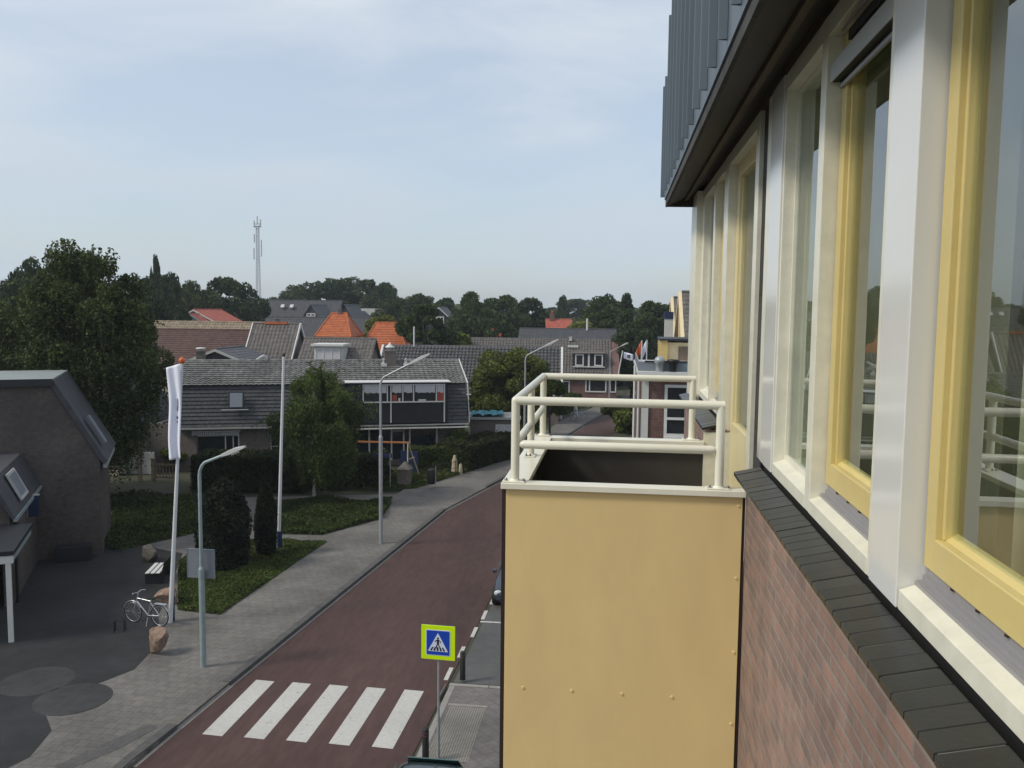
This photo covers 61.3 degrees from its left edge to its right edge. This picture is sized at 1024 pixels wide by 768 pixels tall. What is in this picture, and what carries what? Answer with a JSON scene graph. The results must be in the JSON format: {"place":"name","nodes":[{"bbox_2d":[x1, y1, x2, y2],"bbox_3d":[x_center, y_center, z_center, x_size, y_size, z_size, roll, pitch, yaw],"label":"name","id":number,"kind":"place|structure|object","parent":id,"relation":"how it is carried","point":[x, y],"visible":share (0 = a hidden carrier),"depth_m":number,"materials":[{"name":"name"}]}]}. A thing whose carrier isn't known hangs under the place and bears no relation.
{"place":"outdoors","nodes":[
{"label":"outdoors","id":0,"kind":"place"},
{"bbox_2d":[189,309,240,320],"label":"house","id":1,"kind":"structure","parent":0,"point":[214,314],"depth_m":116.52,"materials":[{"name":"red tile"}]},
{"bbox_2d":[190,345,270,358],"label":"house","id":2,"kind":"structure","parent":0,"point":[239,352],"depth_m":66.16,"materials":[{"name":"grey tile"}]},
{"bbox_2d":[246,322,304,358],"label":"house","id":3,"kind":"structure","parent":0,"point":[274,340],"depth_m":72.65,"materials":[{"name":"grey tile"}]},
{"bbox_2d":[9,423,579,767],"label":"pavement","id":4,"kind":"structure","parent":0,"point":[172,682],"depth_m":27.52,"materials":[{"name":"grey concrete"}]},
{"bbox_2d":[54,724,156,767],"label":"paving band","id":5,"kind":"object","parent":4,"relation":"on","point":[103,749],"visible":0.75,"depth_m":20.10,"materials":[{"name":"concrete"}]},
{"bbox_2d":[104,488,203,550],"bbox_3d":[-19.581,6.285,41.790,11.452,0.561,10.463,1,5,7],"label":"ground cover","id":6,"kind":"object","parent":4,"relation":"on","point":[147,525],"visible":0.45,"depth_m":41.34,"materials":[{"name":"green plant"}]},
{"bbox_2d":[0,238,175,492],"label":"weeping birch","id":7,"kind":"object","parent":6,"relation":"on","point":[111,324],"visible":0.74,"depth_m":40.87,"materials":[{"name":"green plant"}]},
{"bbox_2d":[149,626,168,653],"bbox_3d":[-10.488,7.603,25.557,0.553,0.789,0.595,2,5,15],"label":"boulder","id":8,"kind":"object","parent":4,"relation":"on","point":[158,637],"visible":1,"depth_m":25.45,"materials":[{"name":"brown stone"}]},
{"bbox_2d":[168,357,184,622],"bbox_3d":[-10.771,3.452,27.738,0.764,8.675,0.277,2,5,17],"label":"flagpole","id":9,"kind":"object","parent":4,"relation":"on","point":[171,610],"visible":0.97,"depth_m":27.82,"materials":[{"name":"white metal"}]},
{"bbox_2d":[166,364,180,459],"bbox_3d":[-10.716,0.899,27.407,0.536,3.110,0.179,2,5,10],"label":"flag","id":10,"kind":"object","parent":9,"relation":"attached to","point":[174,387],"visible":1,"depth_m":27.40,"materials":[{"name":"white fabric"}]},
{"bbox_2d":[198,446,245,667],"bbox_3d":[-8.172,4.904,24.400,1.408,6.408,0.255,1,5,3],"label":"street lamp","id":11,"kind":"object","parent":4,"relation":"on","point":[202,614],"visible":1,"depth_m":24.41,"materials":[{"name":"metal"}]},
{"bbox_2d":[187,548,214,578],"bbox_3d":[-8.851,5.106,24.589,0.830,0.840,0.040,1,5,7],"label":"information sign","id":12,"kind":"object","parent":11,"relation":"attached to","point":[193,561],"visible":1,"depth_m":24.57,"materials":[{"name":"grey metal"}]},
{"bbox_2d":[177,537,326,614],"bbox_3d":[-11.320,7.195,33.717,5.348,0.266,9.318,1,5,7],"label":"ground cover","id":13,"kind":"object","parent":4,"relation":"on","point":[214,603],"visible":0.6,"depth_m":32.58,"materials":[{"name":"green plant"}]},
{"bbox_2d":[194,477,252,570],"bbox_3d":[-11.322,5.439,33.886,2.241,3.625,2.236,1,5,7],"label":"columnar yew","id":14,"kind":"object","parent":13,"relation":"on","point":[226,525],"visible":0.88,"depth_m":33.33,"materials":[{"name":"green plant"}]},
{"bbox_2d":[253,483,277,554],"bbox_3d":[-10.181,5.578,35.701,1.056,3.057,1.041,1,5,7],"label":"columnar yew","id":15,"kind":"object","parent":13,"relation":"on","point":[265,526],"visible":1,"depth_m":35.45,"materials":[{"name":"green plant"}]},
{"bbox_2d":[277,353,284,547],"bbox_3d":[-9.763,2.852,36.512,0.477,8.363,0.217,1,5,7],"label":"flagpole","id":16,"kind":"object","parent":13,"relation":"on","point":[279,538],"visible":0.95,"depth_m":36.51,"materials":[{"name":"white metal"}]},
{"bbox_2d":[275,494,392,534],"bbox_3d":[-9.959,6.343,42.639,7.289,0.476,7.275,1,5,7],"label":"ground cover","id":17,"kind":"object","parent":4,"relation":"on","point":[297,516],"visible":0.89,"depth_m":42.65,"materials":[{"name":"green plant"}]},
{"bbox_2d":[248,360,378,496],"bbox_3d":[-9.845,2.586,45.627,6.203,7.711,7.010,5,7,43],"label":"birch tree","id":18,"kind":"object","parent":17,"relation":"on","point":[331,446],"visible":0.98,"depth_m":44.50,"materials":[{"name":"green plant"}]},
{"bbox_2d":[310,471,469,491],"bbox_3d":[-9.156,5.866,51.188,14.511,0.212,5.507,-1,5,-15],"label":"planting bed","id":19,"kind":"object","parent":4,"relation":"on","point":[384,490],"visible":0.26,"depth_m":49.03,"materials":[{"name":"brown soil"}]},
{"bbox_2d":[316,451,387,489],"bbox_3d":[-9.312,4.933,49.842,4.168,2.083,2.174,1,5,1],"label":"hedge","id":20,"kind":"object","parent":19,"relation":"on","point":[366,473],"visible":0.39,"depth_m":48.97,"materials":[{"name":"green plant"}]},
{"bbox_2d":[312,467,469,489],"bbox_3d":[-9.152,5.662,51.172,14.476,0.427,5.660,-1,5,-15],"label":"ground cover","id":21,"kind":"object","parent":19,"relation":"on","point":[419,480],"visible":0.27,"depth_m":51.55,"materials":[{"name":"green plant"}]},
{"bbox_2d":[396,461,412,484],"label":"brick pier","id":22,"kind":"structure","parent":19,"relation":"on","point":[404,472],"depth_m":49.74,"materials":[{"name":"grey brick"}]},
{"bbox_2d":[379,353,429,543],"bbox_3d":[-4.657,2.836,37.322,2.233,8.359,0.255,1,5,5],"label":"street lamp","id":23,"kind":"object","parent":4,"relation":"on","point":[420,358],"visible":1,"depth_m":37.37,"materials":[{"name":"metal"}]},
{"bbox_2d":[436,430,510,470],"bbox_3d":[-2.197,4.338,58.035,2.882,1.985,6.975,3,6,29],"label":"hedge","id":24,"kind":"object","parent":4,"relation":"on","point":[480,449],"visible":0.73,"depth_m":56.68,"materials":[{"name":"green plant"}]},
{"bbox_2d":[314,309,363,336],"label":"house","id":25,"kind":"structure","parent":0,"point":[341,324],"depth_m":93.02,"materials":[{"name":"orange tile"}]},
{"bbox_2d":[298,337,381,358],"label":"house","id":26,"kind":"structure","parent":0,"point":[338,348],"depth_m":71.03,"materials":[{"name":"grey tile"}]},
{"bbox_2d":[0,0,691,313],"label":"sky","id":27,"kind":"structure","parent":0,"point":[437,149],"materials":[{"name":"blue"}]},
{"bbox_2d":[110,381,631,756],"bbox_3d":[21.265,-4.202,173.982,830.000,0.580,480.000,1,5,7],"label":"ground","id":28,"kind":"structure","parent":0,"point":[164,485],"depth_m":49.33,"materials":[{"name":"grey concrete"}]},
{"bbox_2d":[0,453,41,606],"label":"house wing","id":29,"kind":"structure","parent":28,"relation":"on","point":[20,485],"depth_m":31.29,"materials":[{"name":"grey brick"}]},
{"bbox_2d":[0,256,48,366],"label":"skyline tree","id":30,"kind":"object","parent":28,"relation":"on","point":[18,275],"visible":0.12,"depth_m":89.27,"materials":[{"name":"green plant"}]},
{"bbox_2d":[0,297,82,389],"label":"leafy tree","id":31,"kind":"object","parent":28,"relation":"on","point":[7,347],"visible":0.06,"depth_m":42.67,"materials":[{"name":"green plant"}]},
{"bbox_2d":[0,370,115,559],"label":"brick house","id":32,"kind":"structure","parent":28,"relation":"on","point":[54,432],"depth_m":34.86,"materials":[{"name":"grey brick"}]},
{"bbox_2d":[0,546,182,767],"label":"yard","id":33,"kind":"structure","parent":28,"relation":"on","point":[66,614],"depth_m":27.63,"materials":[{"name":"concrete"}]},
{"bbox_2d":[0,523,32,642],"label":"carport","id":34,"kind":"object","parent":33,"relation":"on","point":[14,538],"visible":1,"depth_m":26.44,"materials":[{"name":"metal"}]},
{"bbox_2d":[0,667,74,696],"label":"paving disc","id":35,"kind":"object","parent":33,"relation":"on","point":[35,681],"visible":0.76,"depth_m":23.61,"materials":[{"name":"grey concrete"}]},
{"bbox_2d":[32,683,112,715],"bbox_3d":[-11.483,8.337,22.613,1.900,0.208,1.900,1,5,7],"label":"paving disc","id":36,"kind":"object","parent":33,"relation":"on","point":[72,699],"visible":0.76,"depth_m":22.56,"materials":[{"name":"grey concrete"}]},
{"bbox_2d":[55,542,92,562],"bbox_3d":[-17.654,6.796,34.825,1.300,0.620,0.500,-1,5,-21],"label":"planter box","id":37,"kind":"object","parent":33,"relation":"on","point":[73,552],"visible":1,"depth_m":34.62,"materials":[{"name":"black"}]},
{"bbox_2d":[124,589,168,626],"bbox_3d":[-11.826,7.258,27.924,1.784,1.062,0.582,2,5,19],"label":"bicycle","id":38,"kind":"object","parent":33,"relation":"on","point":[136,602],"visible":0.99,"depth_m":27.86,"materials":[{"name":"white metal"}]},
{"bbox_2d":[145,555,170,583],"bbox_3d":[-13.256,6.933,32.487,0.740,0.850,1.300,0,5,-7],"label":"bench","id":39,"kind":"object","parent":33,"relation":"on","point":[157,573],"visible":0.99,"depth_m":32.00,"materials":[{"name":"white wood"}]},
{"bbox_2d":[109,362,168,475],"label":"house","id":40,"kind":"structure","parent":28,"relation":"on","point":[166,419],"depth_m":58.58,"materials":[{"name":"grey tile"}]},
{"bbox_2d":[128,276,176,350],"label":"skyline tree","id":41,"kind":"object","parent":28,"relation":"on","point":[162,309],"visible":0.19,"depth_m":95.16,"materials":[{"name":"green plant"}]},
{"bbox_2d":[146,423,197,471],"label":"house","id":42,"kind":"structure","parent":28,"relation":"on","point":[188,444],"depth_m":54.06,"materials":[{"name":"grey brick"}]},
{"bbox_2d":[160,271,191,320],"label":"skyline tree","id":43,"kind":"object","parent":28,"relation":"on","point":[171,287],"visible":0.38,"depth_m":108.78,"materials":[{"name":"green plant"}]},
{"bbox_2d":[179,280,213,310],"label":"skyline tree","id":44,"kind":"object","parent":28,"relation":"on","point":[193,297],"visible":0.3,"depth_m":122.41,"materials":[{"name":"green plant"}]},
{"bbox_2d":[153,328,249,397],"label":"house","id":45,"kind":"structure","parent":28,"relation":"on","point":[184,343],"depth_m":76.42,"materials":[{"name":"red tile"}]},
{"bbox_2d":[154,319,288,328],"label":"house","id":46,"kind":"structure","parent":28,"relation":"on","point":[214,324],"depth_m":84.69,"materials":[{"name":"tile"}]},
{"bbox_2d":[204,276,264,321],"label":"skyline tree","id":47,"kind":"object","parent":28,"relation":"on","point":[238,300],"visible":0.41,"depth_m":126.70,"materials":[{"name":"green plant"}]},
{"bbox_2d":[189,446,312,492],"bbox_3d":[-14.618,4.832,49.181,6.761,2.281,2.793,1,5,1],"label":"hedge","id":48,"kind":"object","parent":28,"relation":"on","point":[248,470],"visible":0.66,"depth_m":48.01,"materials":[{"name":"green plant"}]},
{"bbox_2d":[265,300,343,320],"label":"house","id":49,"kind":"structure","parent":28,"relation":"on","point":[289,307],"depth_m":148.28,"materials":[{"name":"grey tile"}]},
{"bbox_2d":[304,304,330,316],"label":"house","id":50,"kind":"structure","parent":28,"relation":"on","point":[321,310],"depth_m":129.67,"materials":[{"name":"grey tile"}]},
{"bbox_2d":[267,316,372,336],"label":"house","id":51,"kind":"structure","parent":28,"relation":"on","point":[311,325],"depth_m":119.68,"materials":[{"name":"grey tile"}]},
{"bbox_2d":[181,342,469,464],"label":"row house","id":52,"kind":"structure","parent":28,"relation":"on","point":[227,403],"depth_m":56.48,"materials":[{"name":"grey brick"}]},
{"bbox_2d":[198,435,238,451],"bbox_3d":[-18.574,4.170,54.568,2.600,1.900,0.060,-1,5,-13],"label":"window","id":53,"kind":"structure","parent":52,"relation":"in","point":[216,441],"depth_m":54.53,"materials":[{"name":"black glass"}]},
{"bbox_2d":[293,277,359,304],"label":"skyline tree","id":54,"kind":"object","parent":28,"relation":"on","point":[327,289],"visible":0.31,"depth_m":181.84,"materials":[{"name":"green plant"}]},
{"bbox_2d":[332,276,388,307],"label":"skyline tree","id":55,"kind":"object","parent":28,"relation":"on","point":[367,286],"visible":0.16,"depth_m":182.29,"materials":[{"name":"green plant"}]},
{"bbox_2d":[360,282,397,308],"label":"skyline tree","id":56,"kind":"object","parent":28,"relation":"on","point":[384,290],"visible":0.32,"depth_m":178.06,"materials":[{"name":"green plant"}]},
{"bbox_2d":[369,297,421,330],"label":"skyline tree","id":57,"kind":"object","parent":28,"relation":"on","point":[393,307],"visible":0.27,"depth_m":152.31,"materials":[{"name":"green plant"}]},
{"bbox_2d":[396,293,439,334],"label":"skyline tree","id":58,"kind":"object","parent":28,"relation":"on","point":[418,298],"visible":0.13,"depth_m":161.10,"materials":[{"name":"green plant"}]},
{"bbox_2d":[394,302,457,344],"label":"leafy tree","id":59,"kind":"object","parent":28,"relation":"on","point":[440,334],"visible":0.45,"depth_m":93.39,"materials":[{"name":"green plant"}]},
{"bbox_2d":[406,443,461,469],"bbox_3d":[-4.920,4.663,55.485,3.858,1.734,1.880,1,5,-1],"label":"hedge","id":60,"kind":"object","parent":28,"relation":"on","point":[432,455],"visible":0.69,"depth_m":54.77,"materials":[{"name":"green plant"}]},
{"bbox_2d":[434,314,478,344],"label":"skyline tree","id":61,"kind":"object","parent":28,"relation":"on","point":[463,322],"visible":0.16,"depth_m":109.95,"materials":[{"name":"green plant"}]},
{"bbox_2d":[380,327,562,423],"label":"house","id":62,"kind":"structure","parent":28,"relation":"on","point":[467,355],"depth_m":81.31,"materials":[{"name":"grey tile"}]},
{"bbox_2d":[446,291,502,327],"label":"skyline tree","id":63,"kind":"object","parent":28,"relation":"on","point":[470,303],"visible":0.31,"depth_m":129.57,"materials":[{"name":"green plant"}]},
{"bbox_2d":[453,602,500,685],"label":"parking lane","id":64,"kind":"structure","parent":28,"relation":"on","point":[482,662],"depth_m":25.96,"materials":[{"name":"grey concrete"}]},
{"bbox_2d":[470,317,516,337],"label":"skyline tree","id":65,"kind":"object","parent":28,"relation":"on","point":[481,327],"visible":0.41,"depth_m":107.72,"materials":[{"name":"green plant"}]},
{"bbox_2d":[469,412,520,433],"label":"garden shed","id":66,"kind":"structure","parent":28,"relation":"on","point":[494,423],"depth_m":61.29,"materials":[{"name":"grey brick"}]},
{"bbox_2d":[476,294,528,335],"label":"skyline tree","id":67,"kind":"object","parent":28,"relation":"on","point":[502,303],"visible":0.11,"depth_m":138.50,"materials":[{"name":"green plant"}]},
{"bbox_2d":[505,297,549,337],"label":"skyline tree","id":68,"kind":"object","parent":28,"relation":"on","point":[523,308],"visible":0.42,"depth_m":132.45,"materials":[{"name":"green plant"}]},
{"bbox_2d":[535,379,566,433],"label":"leafy tree","id":69,"kind":"object","parent":28,"relation":"on","point":[556,388],"visible":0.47,"depth_m":67.57,"materials":[{"name":"green plant"}]},
{"bbox_2d":[545,298,602,318],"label":"skyline tree","id":70,"kind":"object","parent":28,"relation":"on","point":[573,305],"visible":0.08,"depth_m":256.76,"materials":[{"name":"green plant"}]},
{"bbox_2d":[580,293,634,328],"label":"skyline tree","id":71,"kind":"object","parent":28,"relation":"on","point":[596,315],"visible":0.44,"depth_m":127.64,"materials":[{"name":"green plant"}]},
{"bbox_2d":[600,398,632,432],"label":"shrub","id":72,"kind":"object","parent":28,"relation":"on","point":[622,417],"visible":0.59,"depth_m":72.60,"materials":[{"name":"green plant"}]},
{"bbox_2d":[614,293,636,385],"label":"skyline tree","id":73,"kind":"object","parent":28,"relation":"on","point":[626,314],"visible":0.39,"depth_m":117.92,"materials":[{"name":"green plant"}]},
{"bbox_2d":[611,328,657,398],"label":"skyline tree","id":74,"kind":"object","parent":28,"relation":"on","point":[622,337],"visible":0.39,"depth_m":98.16,"materials":[{"name":"green plant"}]},
{"bbox_2d":[632,300,669,358],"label":"skyline tree","id":75,"kind":"object","parent":28,"relation":"on","point":[652,312],"visible":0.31,"depth_m":121.33,"materials":[{"name":"green plant"}]},
{"bbox_2d":[131,415,615,767],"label":"road","id":76,"kind":"structure","parent":0,"point":[361,637],"depth_m":25.75,"materials":[{"name":"red"}]},
{"bbox_2d":[112,723,176,767],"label":"kerb stone","id":77,"kind":"object","parent":76,"relation":"on","point":[164,732],"visible":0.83,"depth_m":20.30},
{"bbox_2d":[203,680,273,735],"bbox_3d":[-7.072,8.400,22.524,0.560,0.015,3.150,1,5,7],"label":"crossing stripe","id":78,"kind":"object","parent":76,"relation":"on","point":[232,714],"visible":1,"depth_m":22.38,"materials":[{"name":"white paint"}]},
{"bbox_2d":[244,682,310,738],"bbox_3d":[-6.020,8.422,22.396,0.560,0.015,3.150,1,5,7],"label":"crossing stripe","id":79,"kind":"object","parent":76,"relation":"on","point":[273,715],"visible":1,"depth_m":22.24,"materials":[{"name":"white paint"}]},
{"bbox_2d":[286,685,347,741],"bbox_3d":[-4.968,8.445,22.268,0.560,0.015,3.150,1,5,7],"label":"crossing stripe","id":80,"kind":"object","parent":76,"relation":"on","point":[315,716],"visible":1,"depth_m":22.10,"materials":[{"name":"white paint"}]},
{"bbox_2d":[223,508,445,685],"bbox_3d":[-5.691,7.435,34.117,0.240,0.330,21.259,2,5,12],"label":"kerb stone","id":81,"kind":"object","parent":76,"relation":"on","point":[249,664],"visible":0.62,"depth_m":29.59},
{"bbox_2d":[329,687,384,745],"bbox_3d":[-3.916,8.467,22.140,0.560,0.015,3.150,1,5,7],"label":"crossing stripe","id":82,"kind":"object","parent":76,"relation":"on","point":[355,719],"visible":1,"depth_m":21.98,"materials":[{"name":"white paint"}]},
{"bbox_2d":[133,426,583,766],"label":"gutter strip","id":83,"kind":"object","parent":76,"relation":"on","point":[200,711],"visible":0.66,"depth_m":26.10,"materials":[{"name":"concrete"}]},
{"bbox_2d":[372,690,423,748],"bbox_3d":[-2.864,8.490,22.012,0.560,0.015,3.150,1,5,7],"label":"crossing stripe","id":84,"kind":"object","parent":76,"relation":"on","point":[396,722],"visible":1,"depth_m":21.87,"materials":[{"name":"white paint"}]},
{"bbox_2d":[366,322,411,350],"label":"house","id":85,"kind":"structure","parent":0,"point":[384,332],"depth_m":95.47,"materials":[{"name":"orange tile"}]},
{"bbox_2d":[394,756,462,767],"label":"parked car","id":86,"kind":"object","parent":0,"point":[418,762],"visible":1,"depth_m":17.30,"materials":[{"name":"teal paint"}]},
{"bbox_2d":[415,686,499,767],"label":"pavement","id":87,"kind":"structure","parent":0,"point":[484,753],"depth_m":21.48,"materials":[{"name":"grey concrete"}]},
{"bbox_2d":[416,686,454,756],"bbox_3d":[-1.964,8.622,21.158,0.160,0.300,5.088,1,5,7],"label":"kerb stone","id":88,"kind":"object","parent":87,"relation":"on","point":[433,727],"visible":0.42,"depth_m":21.97,"materials":[{"name":"concrete"}]},
{"bbox_2d":[421,624,455,758],"bbox_3d":[-1.605,6.941,18.828,0.764,3.482,0.121,1,5,10],"label":"crossing sign","id":89,"kind":"object","parent":87,"relation":"on","point":[438,642],"visible":1,"depth_m":18.67,"materials":[{"name":"metal"}]},
{"bbox_2d":[429,706,484,762],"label":"tactile paving","id":90,"kind":"structure","parent":87,"relation":"on","point":[459,727],"depth_m":21.01,"materials":[{"name":"grey concrete"}]},
{"bbox_2d":[468,407,591,438],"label":"front lawn","id":91,"kind":"structure","parent":0,"point":[565,417],"depth_m":83.12,"materials":[{"name":"green plant"}]},
{"bbox_2d":[469,347,552,430],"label":"leafy tree","id":92,"kind":"object","parent":91,"relation":"on","point":[505,372],"visible":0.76,"depth_m":65.58,"materials":[{"name":"green plant"}]},
{"bbox_2d":[470,337,619,398],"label":"house","id":93,"kind":"structure","parent":0,"point":[586,356],"depth_m":95.61,"materials":[{"name":"grey brick"}]},
{"bbox_2d":[518,318,616,338],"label":"house","id":94,"kind":"structure","parent":0,"point":[584,333],"depth_m":115.14,"materials":[{"name":"grey tile"}]},
{"bbox_2d":[558,394,635,424],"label":"pavement","id":95,"kind":"structure","parent":0,"point":[593,412],"depth_m":83.78,"materials":[{"name":"grey concrete"}]},
{"bbox_2d":[632,353,687,438],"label":"brick building","id":96,"kind":"structure","parent":0,"point":[665,423],"depth_m":35.69,"materials":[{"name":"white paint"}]},
{"bbox_2d":[657,337,687,360],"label":"stair house","id":97,"kind":"structure","parent":96,"relation":"on","point":[676,348],"depth_m":43.08,"materials":[{"name":"yellow paint"}]},
{"bbox_2d":[663,385,686,438],"bbox_3d":[6.772,1.556,35.637,1.000,3.050,0.110,1,5,7],"label":"window","id":98,"kind":"structure","parent":96,"relation":"in","point":[673,418],"depth_m":35.65,"materials":[{"name":"white glass"}]},
{"bbox_2d":[674,290,689,336],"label":"gable house","id":99,"kind":"structure","parent":0,"point":[681,328],"depth_m":51.18,"materials":[{"name":"beige paint"}]},
{"bbox_2d":[660,0,1023,767],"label":"apartment building","id":100,"kind":"structure","parent":0,"point":[856,322],"depth_m":3.35,"materials":[{"name":"white paint"}]},
{"bbox_2d":[499,373,745,767],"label":"balcony","id":101,"kind":"structure","parent":100,"relation":"attached to","point":[622,559],"depth_m":5.31,"materials":[{"name":"beige paint"}]},
{"bbox_2d":[699,176,714,400],"bbox_3d":[2.079,-0.905,8.559,0.300,2.160,0.970,1,5,7],"label":"window","id":102,"kind":"structure","parent":100,"relation":"in","point":[709,190],"depth_m":8.94,"materials":[{"name":"white paint"}]},
{"bbox_2d":[710,160,725,413],"bbox_3d":[1.964,-0.825,7.630,0.300,2.160,0.750,1,5,7],"label":"window","id":103,"kind":"structure","parent":100,"relation":"in","point":[721,172],"depth_m":7.88,"materials":[{"name":"white paint"}]},
{"bbox_2d":[729,117,756,487],"bbox_3d":[1.785,-0.327,6.380,0.263,2.940,1.450,1,5,7],"label":"balcony door","id":104,"kind":"structure","parent":100,"relation":"in","point":[743,155],"depth_m":6.93,"materials":[{"name":"white paint"}]},
{"bbox_2d":[772,23,823,506],"bbox_3d":[1.547,-0.535,4.258,0.300,2.160,0.890,1,5,7],"label":"window","id":105,"kind":"structure","parent":100,"relation":"in","point":[806,73],"depth_m":4.62,"materials":[{"name":"white paint"}]},
{"bbox_2d":[808,0,891,574],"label":"window","id":106,"kind":"structure","parent":100,"relation":"in","point":[843,510],"depth_m":3.69,"materials":[{"name":"white paint"}]},
{"bbox_2d":[830,0,893,87],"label":"blind cassette","id":107,"kind":"object","parent":100,"relation":"attached to","point":[868,43],"visible":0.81,"depth_m":3.23,"materials":[{"name":"metal"}]},
{"bbox_2d":[898,0,1023,742],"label":"window","id":108,"kind":"structure","parent":100,"relation":"in","point":[968,604],"depth_m":2.46,"materials":[{"name":"yellow paint"}]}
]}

